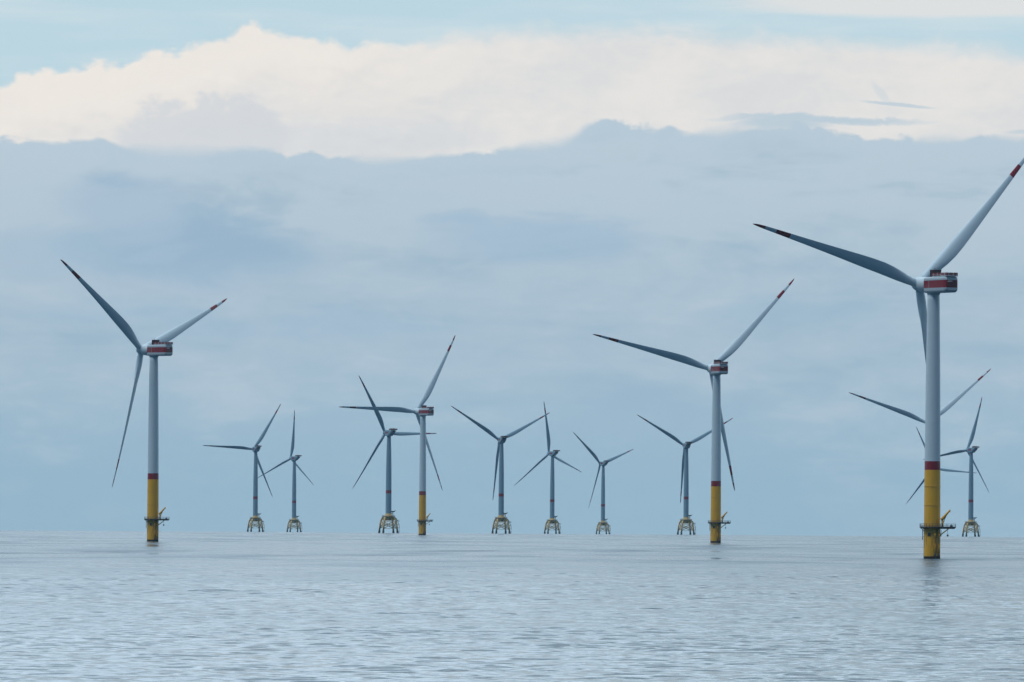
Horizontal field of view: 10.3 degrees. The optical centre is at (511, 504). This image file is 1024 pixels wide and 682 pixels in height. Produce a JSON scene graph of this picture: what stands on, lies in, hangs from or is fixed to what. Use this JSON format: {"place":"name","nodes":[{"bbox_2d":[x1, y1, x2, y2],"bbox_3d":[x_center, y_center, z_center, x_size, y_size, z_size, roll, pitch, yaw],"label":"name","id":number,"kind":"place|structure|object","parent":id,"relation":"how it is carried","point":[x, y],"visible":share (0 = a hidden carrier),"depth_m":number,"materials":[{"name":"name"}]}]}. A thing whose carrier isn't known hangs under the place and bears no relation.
{"place":"outdoors","nodes":[
{"label":"outdoors","id":0,"kind":"place"},
{"bbox_2d":[0,530,1023,681],"bbox_3d":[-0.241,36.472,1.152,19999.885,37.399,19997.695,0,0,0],"label":"sea","id":1,"kind":"structure","parent":0,"point":[126,606],"depth_m":998.36,"materials":[{"name":"liquid"}]},
{"bbox_2d":[60,259,226,540],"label":"wind turbine","id":2,"kind":"object","parent":1,"relation":"in","point":[155,348],"visible":0.98,"depth_m":3092.68,"materials":[{"name":"metal"}]},
{"bbox_2d":[202,404,280,531],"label":"wind turbine","id":3,"kind":"object","parent":1,"relation":"in","point":[255,449],"visible":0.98,"depth_m":7063.97,"materials":[{"name":"metal"}]},
{"bbox_2d":[258,410,312,531],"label":"wind turbine","id":4,"kind":"object","parent":1,"relation":"in","point":[294,459],"visible":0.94,"depth_m":7897.86,"materials":[{"name":"metal"}]},
{"bbox_2d":[353,376,436,532],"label":"wind turbine","id":5,"kind":"object","parent":1,"relation":"in","point":[388,516],"visible":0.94,"depth_m":5833.77,"materials":[{"name":"metal"}]},
{"bbox_2d":[341,336,454,534],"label":"wind turbine","id":6,"kind":"object","parent":1,"relation":"in","point":[421,411],"visible":0.98,"depth_m":4806.76,"materials":[{"name":"metal"}]},
{"bbox_2d":[451,406,549,533],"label":"wind turbine","id":7,"kind":"object","parent":1,"relation":"in","point":[501,518],"visible":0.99,"depth_m":6250.08,"materials":[{"name":"metal"}]},
{"bbox_2d":[514,403,580,533],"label":"wind turbine","id":8,"kind":"object","parent":1,"relation":"in","point":[553,521],"visible":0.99,"depth_m":7282.84,"materials":[{"name":"metal"}]},
{"bbox_2d":[573,432,632,533],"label":"wind turbine","id":9,"kind":"object","parent":1,"relation":"in","point":[602,522],"visible":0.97,"depth_m":8238.85,"materials":[{"name":"metal"}]},
{"bbox_2d":[638,415,732,534],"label":"wind turbine","id":10,"kind":"object","parent":1,"relation":"in","point":[686,520],"visible":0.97,"depth_m":6567.03,"materials":[{"name":"metal"}]},
{"bbox_2d":[593,279,793,542],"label":"wind turbine","id":11,"kind":"object","parent":1,"relation":"in","point":[717,368],"visible":0.98,"depth_m":3409.05,"materials":[{"name":"metal"}]},
{"bbox_2d":[754,157,1023,558],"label":"wind turbine","id":12,"kind":"object","parent":1,"relation":"in","point":[932,282],"visible":0.99,"depth_m":2156.70,"materials":[{"name":"white metal"}]},
{"bbox_2d":[849,369,990,422],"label":"wind turbine","id":13,"kind":"object","parent":1,"relation":"in","point":[948,406],"visible":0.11,"depth_m":5167.01,"materials":[{"name":"metal"}]},
{"bbox_2d":[906,427,974,533],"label":"wind turbine","id":14,"kind":"object","parent":1,"relation":"in","point":[941,469],"visible":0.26,"depth_m":8508.00,"materials":[{"name":"metal"}]},
{"bbox_2d":[923,398,988,536],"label":"wind turbine","id":15,"kind":"object","parent":1,"relation":"in","point":[970,522],"visible":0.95,"depth_m":6755.77,"materials":[{"name":"metal"}]},
{"bbox_2d":[0,0,1023,536],"label":"sky","id":16,"kind":"structure","parent":0,"point":[366,187],"materials":[{"name":"blue"}]}
]}

